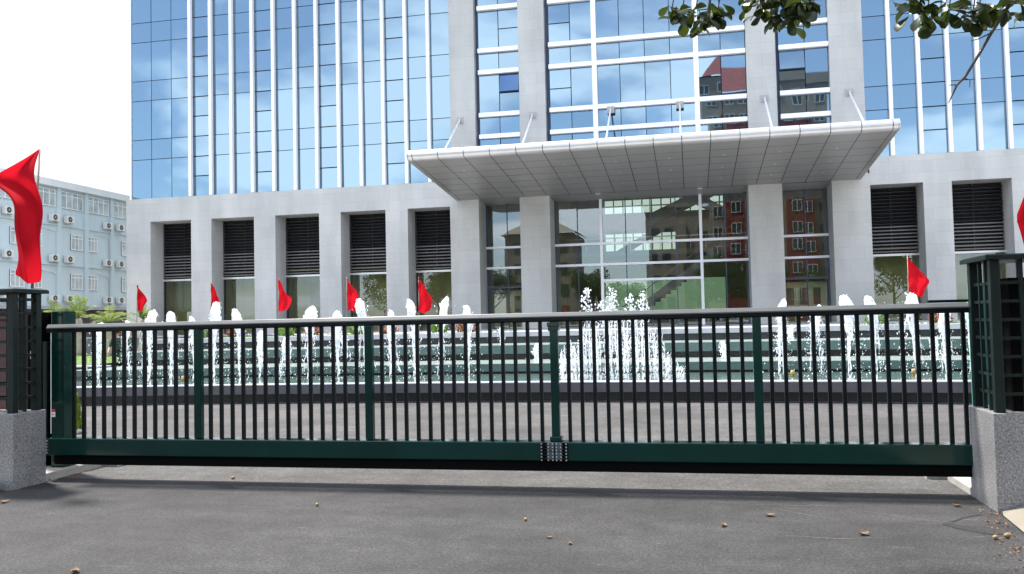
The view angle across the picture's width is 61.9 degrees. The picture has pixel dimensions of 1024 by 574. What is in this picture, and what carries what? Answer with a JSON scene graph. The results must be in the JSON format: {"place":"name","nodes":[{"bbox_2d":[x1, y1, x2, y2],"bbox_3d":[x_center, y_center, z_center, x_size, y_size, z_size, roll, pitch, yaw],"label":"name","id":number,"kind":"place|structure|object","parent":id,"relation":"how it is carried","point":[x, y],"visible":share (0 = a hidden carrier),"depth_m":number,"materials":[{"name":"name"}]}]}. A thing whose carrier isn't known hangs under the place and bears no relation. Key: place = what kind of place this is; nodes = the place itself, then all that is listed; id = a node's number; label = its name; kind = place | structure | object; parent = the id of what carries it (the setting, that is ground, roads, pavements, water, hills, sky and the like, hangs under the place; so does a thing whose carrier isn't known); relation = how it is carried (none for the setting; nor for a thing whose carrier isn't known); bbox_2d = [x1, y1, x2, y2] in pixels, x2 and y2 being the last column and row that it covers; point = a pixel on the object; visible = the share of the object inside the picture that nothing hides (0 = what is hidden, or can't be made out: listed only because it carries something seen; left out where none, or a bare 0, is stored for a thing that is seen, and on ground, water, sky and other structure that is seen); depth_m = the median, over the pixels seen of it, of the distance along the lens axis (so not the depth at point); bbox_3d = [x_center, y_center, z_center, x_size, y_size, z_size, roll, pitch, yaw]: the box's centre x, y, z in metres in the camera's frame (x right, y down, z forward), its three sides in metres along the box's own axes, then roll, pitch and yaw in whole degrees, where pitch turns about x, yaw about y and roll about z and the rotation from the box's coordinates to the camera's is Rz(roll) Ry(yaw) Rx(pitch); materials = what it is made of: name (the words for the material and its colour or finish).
{"place":"outdoors","nodes":[
{"label":"outdoors","id":0,"kind":"place"},
{"bbox_2d":[0,167,129,336],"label":"office block","id":1,"kind":"structure","parent":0,"point":[83,241],"depth_m":67.52,"materials":[{"name":"blue paint"}]},
{"bbox_2d":[62,191,82,211],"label":"window","id":2,"kind":"structure","parent":1,"relation":"in","point":[71,201],"depth_m":67.27,"materials":[{"name":"grey glass"}]},
{"bbox_2d":[89,197,108,215],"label":"window","id":3,"kind":"structure","parent":1,"relation":"in","point":[98,206],"depth_m":70.24,"materials":[{"name":"grey glass"}]},
{"bbox_2d":[0,0,129,195],"label":"sky","id":4,"kind":"structure","parent":0,"point":[64,64],"materials":[{"name":"white"}]},
{"bbox_2d":[76,354,121,365],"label":"lawn","id":5,"kind":"structure","parent":0,"point":[89,359],"depth_m":30.66,"materials":[{"name":"green plant"}]},
{"bbox_2d":[58,295,102,354],"bbox_3d":[-17.378,1.524,34.204,1.565,2.412,2.261,-1,-2,-14],"label":"palm tree","id":6,"kind":"object","parent":5,"relation":"on","point":[81,306],"visible":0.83,"depth_m":34.14,"materials":[{"name":"green plant"}]},
{"bbox_2d":[84,305,137,354],"bbox_3d":[-15.796,1.702,33.541,1.874,1.994,1.729,-2,-2,12],"label":"palm tree","id":7,"kind":"object","parent":5,"relation":"on","point":[108,315],"visible":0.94,"depth_m":33.39,"materials":[{"name":"green plant"}]},
{"bbox_2d":[0,478,1023,573],"bbox_3d":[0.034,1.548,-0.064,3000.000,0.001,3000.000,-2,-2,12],"label":"ground","id":8,"kind":"structure","parent":0,"point":[89,526],"depth_m":6.35,"materials":[{"name":"grey asphalt"}]},
{"bbox_2d":[0,288,48,489],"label":"gate pillar","id":9,"kind":"structure","parent":8,"relation":"on","point":[22,446],"depth_m":8.64,"materials":[{"name":"grey stone"}]},
{"bbox_2d":[0,149,42,288],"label":"flag","id":10,"kind":"object","parent":9,"relation":"attached to","point":[19,187],"visible":1,"depth_m":8.59,"materials":[{"name":"red fabric"}]},
{"bbox_2d":[46,464,122,480],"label":"concrete kerb","id":11,"kind":"structure","parent":8,"relation":"on","point":[52,473],"depth_m":9.24,"materials":[{"name":"grey concrete"}]},
{"bbox_2d":[27,311,75,466],"bbox_3d":[-5.088,1.119,9.422,0.485,1.695,0.220,-2,-2,12],"label":"gate guide post","id":12,"kind":"object","parent":11,"relation":"on","point":[56,376],"visible":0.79,"depth_m":9.32,"materials":[{"name":"green metal"}]},
{"bbox_2d":[657,0,1023,102],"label":"almond tree","id":13,"kind":"object","parent":8,"relation":"on","point":[982,16],"visible":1,"depth_m":5.85,"materials":[{"name":"green plant"}]},
{"bbox_2d":[924,476,971,494],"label":"concrete kerb","id":14,"kind":"structure","parent":8,"relation":"on","point":[963,483],"depth_m":7.56,"materials":[{"name":"grey concrete"}]},
{"bbox_2d":[926,285,988,404],"bbox_3d":[4.013,0.843,7.664,0.470,1.730,0.100,-2,-2,12],"label":"gate stop post","id":15,"kind":"object","parent":14,"relation":"on","point":[945,301],"visible":0.11,"depth_m":7.67,"materials":[{"name":"green metal"}]},
{"bbox_2d":[959,253,1023,512],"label":"gate pillar","id":16,"kind":"structure","parent":8,"relation":"on","point":[996,428],"depth_m":6.73,"materials":[{"name":"grey stone"}]},
{"bbox_2d":[46,302,972,476],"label":"sliding gate","id":17,"kind":"structure","parent":16,"relation":"attached to","point":[788,456],"depth_m":7.99,"materials":[{"name":"green metal"}]},
{"bbox_2d":[1003,506,1023,531],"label":"verge","id":18,"kind":"structure","parent":8,"relation":"on","point":[1015,516],"depth_m":6.34,"materials":[{"name":"beige concrete"}]},
{"bbox_2d":[61,401,971,494],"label":"road","id":19,"kind":"structure","parent":0,"point":[806,483],"depth_m":11.70,"materials":[{"name":"concrete"}]},
{"bbox_2d":[0,316,18,409],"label":"boundary wall","id":20,"kind":"structure","parent":19,"relation":"on","point":[2,360],"depth_m":10.48,"materials":[{"name":"red tile"}]},
{"bbox_2d":[97,401,942,404],"bbox_3d":[-0.651,2.222,16.133,26.000,0.001,1.430,-2,-2,12],"label":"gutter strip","id":21,"kind":"object","parent":19,"relation":"on","point":[476,401],"visible":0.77,"depth_m":15.86,"materials":[{"name":"concrete"}]},
{"bbox_2d":[76,323,971,404],"bbox_3d":[14.062,1.307,17.101,59.550,1.275,9.580,-2,-2,12],"label":"fountain","id":22,"kind":"object","parent":19,"relation":"on","point":[911,381],"visible":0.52,"depth_m":19.31,"materials":[{"name":"white stone"}]},
{"bbox_2d":[137,310,162,384],"bbox_3d":[-8.122,1.343,19.023,0.634,1.694,1.052,1,-3,-45],"label":"fountain jet","id":23,"kind":"object","parent":22,"relation":"on","point":[152,314],"visible":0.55,"depth_m":18.80,"materials":[{"name":"white liquid"}]},
{"bbox_2d":[190,302,227,383],"bbox_3d":[-6.535,1.230,18.743,1.075,1.816,0.850,-2,-2,12],"label":"fountain jet","id":24,"kind":"object","parent":22,"relation":"on","point":[215,312],"visible":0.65,"depth_m":18.67,"materials":[{"name":"white liquid"}]},
{"bbox_2d":[379,299,431,381],"bbox_3d":[-2.055,1.125,17.985,1.310,1.775,0.911,-1,-2,5],"label":"fountain jet","id":25,"kind":"object","parent":22,"relation":"on","point":[410,306],"visible":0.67,"depth_m":18.05,"materials":[{"name":"white liquid"}]},
{"bbox_2d":[559,287,685,379],"bbox_3d":[2.192,0.954,17.401,2.669,1.946,1.013,-2,-2,12],"label":"fountain fan","id":26,"kind":"object","parent":22,"relation":"on","point":[625,362],"visible":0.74,"depth_m":17.46},
{"bbox_2d":[764,298,809,378],"bbox_3d":[5.223,0.998,16.337,1.048,1.574,0.751,0,-3,-27],"label":"fountain jet","id":27,"kind":"object","parent":22,"relation":"on","point":[783,302],"visible":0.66,"depth_m":16.30,"materials":[{"name":"white liquid"}]},
{"bbox_2d":[838,295,866,378],"bbox_3d":[6.346,0.940,15.900,0.947,1.612,0.593,0,-3,-23],"label":"fountain jet","id":28,"kind":"object","parent":22,"relation":"on","point":[848,318],"visible":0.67,"depth_m":15.92,"materials":[{"name":"white liquid"}]},
{"bbox_2d":[860,296,905,379],"bbox_3d":[6.720,0.936,15.746,0.722,1.573,0.767,0,-3,-31],"label":"fountain jet","id":29,"kind":"object","parent":22,"relation":"on","point":[866,302],"visible":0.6,"depth_m":15.81,"materials":[{"name":"white liquid"}]},
{"bbox_2d":[892,292,929,379],"bbox_3d":[7.307,0.896,15.618,1.087,1.612,0.560,-2,-3,21],"label":"fountain jet","id":30,"kind":"object","parent":22,"relation":"on","point":[911,298],"visible":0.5,"depth_m":15.58,"materials":[{"name":"white liquid"}]},
{"bbox_2d":[926,313,960,379],"bbox_3d":[7.737,1.004,15.481,0.782,1.371,0.686,-2,-2,12],"label":"fountain jet","id":31,"kind":"object","parent":22,"relation":"on","point":[941,326],"visible":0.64,"depth_m":15.42,"materials":[{"name":"white liquid"}]},
{"bbox_2d":[126,0,1023,335],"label":"office building","id":32,"kind":"structure","parent":0,"point":[510,156],"depth_m":51.96,"materials":[{"name":"concrete"}]},
{"bbox_2d":[132,81,150,140],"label":"window","id":33,"kind":"structure","parent":32,"relation":"in","point":[141,91],"depth_m":57.09,"materials":[{"name":"blue glass"}]},
{"bbox_2d":[132,23,150,81],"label":"window","id":34,"kind":"structure","parent":32,"relation":"in","point":[141,52],"depth_m":57.24,"materials":[{"name":"blue glass"}]},
{"bbox_2d":[132,0,150,23],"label":"window","id":35,"kind":"structure","parent":32,"relation":"in","point":[141,9],"depth_m":57.36,"materials":[{"name":"blue glass"}]},
{"bbox_2d":[132,140,151,198],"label":"window","id":36,"kind":"structure","parent":32,"relation":"in","point":[141,150],"depth_m":56.92,"materials":[{"name":"blue glass"}]},
{"bbox_2d":[151,20,170,79],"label":"window","id":37,"kind":"structure","parent":32,"relation":"in","point":[160,50],"depth_m":56.94,"materials":[{"name":"blue glass"}]},
{"bbox_2d":[151,0,170,21],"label":"window","id":38,"kind":"structure","parent":32,"relation":"in","point":[160,9],"depth_m":57.06,"materials":[{"name":"blue glass"}]},
{"bbox_2d":[152,79,170,138],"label":"window","id":39,"kind":"structure","parent":32,"relation":"in","point":[161,89],"depth_m":56.78,"materials":[{"name":"blue glass"}]},
{"bbox_2d":[152,138,171,197],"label":"window","id":40,"kind":"structure","parent":32,"relation":"in","point":[161,148],"depth_m":56.62,"materials":[{"name":"blue glass"}]},
{"bbox_2d":[164,275,191,335],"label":"ground floor window","id":41,"kind":"structure","parent":32,"relation":"in","point":[177,294],"depth_m":58.72,"materials":[{"name":"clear glass"}]},
{"bbox_2d":[171,0,186,19],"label":"window","id":42,"kind":"structure","parent":32,"relation":"in","point":[178,7],"depth_m":56.78,"materials":[{"name":"blue glass"}]},
{"bbox_2d":[171,19,187,78],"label":"window","id":43,"kind":"structure","parent":32,"relation":"in","point":[179,48],"depth_m":56.66,"materials":[{"name":"blue glass"}]},
{"bbox_2d":[172,78,187,137],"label":"window","id":44,"kind":"structure","parent":32,"relation":"in","point":[179,86],"depth_m":56.49,"materials":[{"name":"blue glass"}]},
{"bbox_2d":[172,137,188,196],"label":"window","id":45,"kind":"structure","parent":32,"relation":"in","point":[179,145],"depth_m":56.34,"materials":[{"name":"blue glass"}]},
{"bbox_2d":[192,17,207,75],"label":"window","id":46,"kind":"structure","parent":32,"relation":"in","point":[199,25],"depth_m":56.36,"materials":[{"name":"blue glass"}]},
{"bbox_2d":[193,136,208,195],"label":"window","id":47,"kind":"structure","parent":32,"relation":"in","point":[200,144],"depth_m":56.03,"materials":[{"name":"blue glass"}]},
{"bbox_2d":[193,76,208,135],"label":"window","id":48,"kind":"structure","parent":32,"relation":"in","point":[200,84],"depth_m":56.19,"materials":[{"name":"blue glass"}]},
{"bbox_2d":[213,74,228,134],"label":"window","id":49,"kind":"structure","parent":32,"relation":"in","point":[220,82],"depth_m":55.89,"materials":[{"name":"blue glass"}]},
{"bbox_2d":[213,14,228,74],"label":"window","id":50,"kind":"structure","parent":32,"relation":"in","point":[220,22],"depth_m":56.04,"materials":[{"name":"blue glass"}]},
{"bbox_2d":[214,134,229,194],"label":"window","id":51,"kind":"structure","parent":32,"relation":"in","point":[221,143],"depth_m":55.71,"materials":[{"name":"blue glass"}]},
{"bbox_2d":[224,272,254,334],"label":"ground floor window","id":52,"kind":"structure","parent":32,"relation":"in","point":[239,294],"depth_m":57.76,"materials":[{"name":"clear glass"}]},
{"bbox_2d":[233,12,249,72],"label":"window","id":53,"kind":"structure","parent":32,"relation":"in","point":[241,41],"depth_m":55.74,"materials":[{"name":"blue glass"}]},
{"bbox_2d":[234,72,249,132],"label":"window","id":54,"kind":"structure","parent":32,"relation":"in","point":[241,81],"depth_m":55.58,"materials":[{"name":"blue glass"}]},
{"bbox_2d":[234,133,250,193],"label":"window","id":55,"kind":"structure","parent":32,"relation":"in","point":[242,141],"depth_m":55.42,"materials":[{"name":"blue glass"}]},
{"bbox_2d":[254,10,270,70],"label":"window","id":56,"kind":"structure","parent":32,"relation":"in","point":[262,39],"depth_m":55.44,"materials":[{"name":"blue glass"}]},
{"bbox_2d":[255,131,271,191],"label":"window","id":57,"kind":"structure","parent":32,"relation":"in","point":[263,140],"depth_m":55.12,"materials":[{"name":"blue glass"}]},
{"bbox_2d":[255,71,271,130],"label":"window","id":58,"kind":"structure","parent":32,"relation":"in","point":[263,120],"depth_m":55.28,"materials":[{"name":"blue glass"}]},
{"bbox_2d":[275,8,291,68],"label":"window","id":59,"kind":"structure","parent":32,"relation":"in","point":[283,17],"depth_m":55.13,"materials":[{"name":"blue glass"}]},
{"bbox_2d":[276,68,292,129],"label":"window","id":60,"kind":"structure","parent":32,"relation":"in","point":[284,77],"depth_m":54.97,"materials":[{"name":"blue glass"}]},
{"bbox_2d":[276,130,293,190],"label":"window","id":61,"kind":"structure","parent":32,"relation":"in","point":[284,138],"depth_m":54.81,"materials":[{"name":"blue glass"}]},
{"bbox_2d":[286,270,319,332],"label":"ground floor window","id":62,"kind":"structure","parent":32,"relation":"in","point":[304,292],"depth_m":56.88,"materials":[{"name":"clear glass"}]},
{"bbox_2d":[296,6,313,66],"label":"window","id":63,"kind":"structure","parent":32,"relation":"in","point":[304,15],"depth_m":54.82,"materials":[{"name":"blue glass"}]},
{"bbox_2d":[297,67,314,127],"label":"window","id":64,"kind":"structure","parent":32,"relation":"in","point":[305,75],"depth_m":54.66,"materials":[{"name":"blue glass"}]},
{"bbox_2d":[298,128,315,189],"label":"window","id":65,"kind":"structure","parent":32,"relation":"in","point":[306,137],"depth_m":54.50,"materials":[{"name":"blue glass"}]},
{"bbox_2d":[318,3,335,64],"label":"window","id":66,"kind":"structure","parent":32,"relation":"in","point":[326,12],"depth_m":54.53,"materials":[{"name":"blue glass"}]},
{"bbox_2d":[319,65,336,126],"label":"window","id":67,"kind":"structure","parent":32,"relation":"in","point":[327,74],"depth_m":54.36,"materials":[{"name":"blue glass"}]},
{"bbox_2d":[319,126,337,188],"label":"window","id":68,"kind":"structure","parent":32,"relation":"in","point":[327,135],"depth_m":54.20,"materials":[{"name":"blue glass"}]},
{"bbox_2d":[340,1,357,63],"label":"window","id":69,"kind":"structure","parent":32,"relation":"in","point":[348,10],"depth_m":54.22,"materials":[{"name":"blue glass"}]},
{"bbox_2d":[340,63,358,124],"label":"window","id":70,"kind":"structure","parent":32,"relation":"in","point":[349,72],"depth_m":54.05,"materials":[{"name":"blue glass"}]},
{"bbox_2d":[341,125,359,186],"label":"window","id":71,"kind":"structure","parent":32,"relation":"in","point":[350,133],"depth_m":53.89,"materials":[{"name":"blue glass"}]},
{"bbox_2d":[350,267,386,331],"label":"ground floor window","id":72,"kind":"structure","parent":32,"relation":"in","point":[372,289],"depth_m":55.90,"materials":[{"name":"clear glass"}]},
{"bbox_2d":[362,0,379,61],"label":"window","id":73,"kind":"structure","parent":32,"relation":"in","point":[370,8],"depth_m":53.92,"materials":[{"name":"blue glass"}]},
{"bbox_2d":[362,61,380,123],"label":"window","id":74,"kind":"structure","parent":32,"relation":"in","point":[371,70],"depth_m":53.75,"materials":[{"name":"blue glass"}]},
{"bbox_2d":[363,123,381,185],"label":"window","id":75,"kind":"structure","parent":32,"relation":"in","point":[372,132],"depth_m":53.59,"materials":[{"name":"blue glass"}]},
{"bbox_2d":[384,0,402,58],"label":"window","id":76,"kind":"structure","parent":32,"relation":"in","point":[393,27],"depth_m":53.61,"materials":[{"name":"blue glass"}]},
{"bbox_2d":[385,59,403,121],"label":"window","id":77,"kind":"structure","parent":32,"relation":"in","point":[394,90],"depth_m":53.45,"materials":[{"name":"blue glass"}]},
{"bbox_2d":[386,122,404,184],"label":"window","id":78,"kind":"structure","parent":32,"relation":"in","point":[395,153],"depth_m":53.28,"materials":[{"name":"blue glass"}]},
{"bbox_2d":[406,0,425,57],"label":"window","id":79,"kind":"structure","parent":32,"relation":"in","point":[416,32],"depth_m":53.29,"materials":[{"name":"blue glass"}]},
{"bbox_2d":[407,57,426,119],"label":"window","id":80,"kind":"structure","parent":32,"relation":"in","point":[417,88],"depth_m":53.14,"materials":[{"name":"blue glass"}]},
{"bbox_2d":[408,120,427,183],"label":"window","id":81,"kind":"structure","parent":32,"relation":"in","point":[418,128],"depth_m":52.99,"materials":[{"name":"blue glass"}]},
{"bbox_2d":[416,265,451,330],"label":"ground floor window","id":82,"kind":"structure","parent":32,"relation":"in","point":[438,285],"depth_m":55.01,"materials":[{"name":"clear glass"}]},
{"bbox_2d":[429,0,448,54],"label":"window","id":83,"kind":"structure","parent":32,"relation":"in","point":[439,32],"depth_m":52.99,"materials":[{"name":"blue glass"}]},
{"bbox_2d":[430,54,449,118],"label":"window","id":84,"kind":"structure","parent":32,"relation":"in","point":[439,64],"depth_m":52.84,"materials":[{"name":"blue glass"}]},
{"bbox_2d":[431,118,450,181],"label":"window","id":85,"kind":"structure","parent":32,"relation":"in","point":[440,128],"depth_m":52.72,"materials":[{"name":"blue glass"}]},
{"bbox_2d":[476,0,519,198],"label":"tall window","id":86,"kind":"structure","parent":32,"relation":"in","point":[491,83],"depth_m":52.06,"materials":[{"name":"blue glass"}]},
{"bbox_2d":[547,0,747,195],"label":"tall window","id":87,"kind":"structure","parent":32,"relation":"in","point":[595,44],"depth_m":50.31,"materials":[{"name":"blue glass"}]},
{"bbox_2d":[603,195,722,251],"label":"rear window frame","id":88,"kind":"structure","parent":32,"relation":"in","point":[613,207],"depth_m":65.26,"materials":[{"name":"white metal"}]},
{"bbox_2d":[778,0,830,183],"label":"tall window","id":89,"kind":"structure","parent":32,"relation":"in","point":[793,93],"depth_m":48.35,"materials":[{"name":"blue glass"}]},
{"bbox_2d":[861,0,884,16],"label":"window","id":90,"kind":"structure","parent":32,"relation":"in","point":[868,7],"depth_m":47.78,"materials":[{"name":"blue glass"}]},
{"bbox_2d":[862,16,887,86],"bbox_3d":[20.242,-13.167,47.682,1.380,3.925,0.014,-2,-2,12],"label":"window","id":91,"kind":"structure","parent":32,"relation":"in","point":[874,51],"depth_m":47.68,"materials":[{"name":"blue glass"}]},
{"bbox_2d":[864,86,889,156],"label":"window","id":92,"kind":"structure","parent":32,"relation":"in","point":[876,98],"depth_m":47.55,"materials":[{"name":"blue glass"}]},
{"bbox_2d":[873,248,920,320],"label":"ground floor window","id":93,"kind":"structure","parent":32,"relation":"in","point":[890,273],"depth_m":49.42,"materials":[{"name":"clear glass"}]},
{"bbox_2d":[889,14,915,84],"bbox_3d":[21.664,-13.210,47.385,1.447,3.925,0.010,-2,-2,12],"label":"window","id":94,"kind":"structure","parent":32,"relation":"in","point":[903,63],"depth_m":47.36,"materials":[{"name":"blue glass"}]},
{"bbox_2d":[892,84,918,155],"bbox_3d":[21.752,-9.250,47.221,1.447,3.925,0.004,-2,-2,12],"label":"window","id":95,"kind":"structure","parent":32,"relation":"in","point":[904,96],"depth_m":47.20,"materials":[{"name":"blue glass"}]},
{"bbox_2d":[918,12,944,82],"bbox_3d":[23.120,-13.255,47.081,1.427,3.905,0.009,-2,-2,12],"label":"window","id":96,"kind":"structure","parent":32,"relation":"in","point":[932,70],"depth_m":47.04,"materials":[{"name":"blue glass"}]},
{"bbox_2d":[921,82,948,153],"bbox_3d":[23.207,-9.295,46.917,1.427,3.905,0.014,-2,-2,12],"label":"window","id":97,"kind":"structure","parent":32,"relation":"in","point":[933,94],"depth_m":46.90,"materials":[{"name":"blue glass"}]},
{"bbox_2d":[948,8,974,80],"bbox_3d":[24.575,-13.300,46.777,1.447,3.925,0.005,-2,-2,12],"label":"window","id":98,"kind":"structure","parent":32,"relation":"in","point":[961,48],"depth_m":46.76,"materials":[{"name":"blue glass"}]},
{"bbox_2d":[951,80,977,151],"bbox_3d":[24.663,-9.339,46.614,1.447,3.925,0.009,-2,-2,12],"label":"window","id":99,"kind":"structure","parent":32,"relation":"in","point":[964,117],"depth_m":46.60,"materials":[{"name":"blue glass"}]},
{"bbox_2d":[955,245,1004,318],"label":"ground floor window","id":100,"kind":"structure","parent":32,"relation":"in","point":[961,270],"depth_m":48.64,"materials":[{"name":"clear glass"}]},
{"bbox_2d":[979,8,1004,77],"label":"window","id":101,"kind":"structure","parent":32,"relation":"in","point":[991,58],"depth_m":46.43,"materials":[{"name":"blue glass"}]},
{"bbox_2d":[980,77,1007,150],"bbox_3d":[26.118,-9.384,46.310,1.447,3.925,0.005,-2,-2,11],"label":"window","id":102,"kind":"structure","parent":32,"relation":"in","point":[994,115],"depth_m":46.30,"materials":[{"name":"blue glass"}]},
{"bbox_2d":[1008,4,1023,75],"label":"window","id":103,"kind":"structure","parent":32,"relation":"in","point":[1016,36],"depth_m":46.20,"materials":[{"name":"blue glass"}]},
{"bbox_2d":[1011,76,1023,148],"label":"window","id":104,"kind":"structure","parent":32,"relation":"in","point":[1017,83],"depth_m":46.06,"materials":[{"name":"blue glass"}]},
{"bbox_2d":[278,319,965,335],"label":"plaza","id":105,"kind":"structure","parent":0,"point":[667,326],"depth_m":42.06,"materials":[{"name":"grey stone"}]},
{"bbox_2d":[346,277,358,312],"bbox_3d":[-5.361,0.677,28.714,0.460,2.050,0.181,-1,-2,3],"label":"flag","id":106,"kind":"object","parent":105,"relation":"on","point":[352,295],"visible":0.94,"depth_m":28.74,"materials":[{"name":"red fabric"}]},
{"bbox_2d":[418,277,431,332],"bbox_3d":[-2.835,0.639,28.175,0.543,1.970,0.226,-2,-3,20],"label":"flag","id":107,"kind":"object","parent":105,"relation":"on","point":[425,301],"visible":0.97,"depth_m":28.21,"materials":[{"name":"red fabric"}]},
{"bbox_2d":[907,255,928,320],"bbox_3d":[11.986,0.113,25.094,0.657,2.110,0.262,-1,-2,4],"label":"flag","id":108,"kind":"object","parent":105,"relation":"on","point":[918,281],"visible":0.93,"depth_m":25.12,"materials":[{"name":"red fabric"}]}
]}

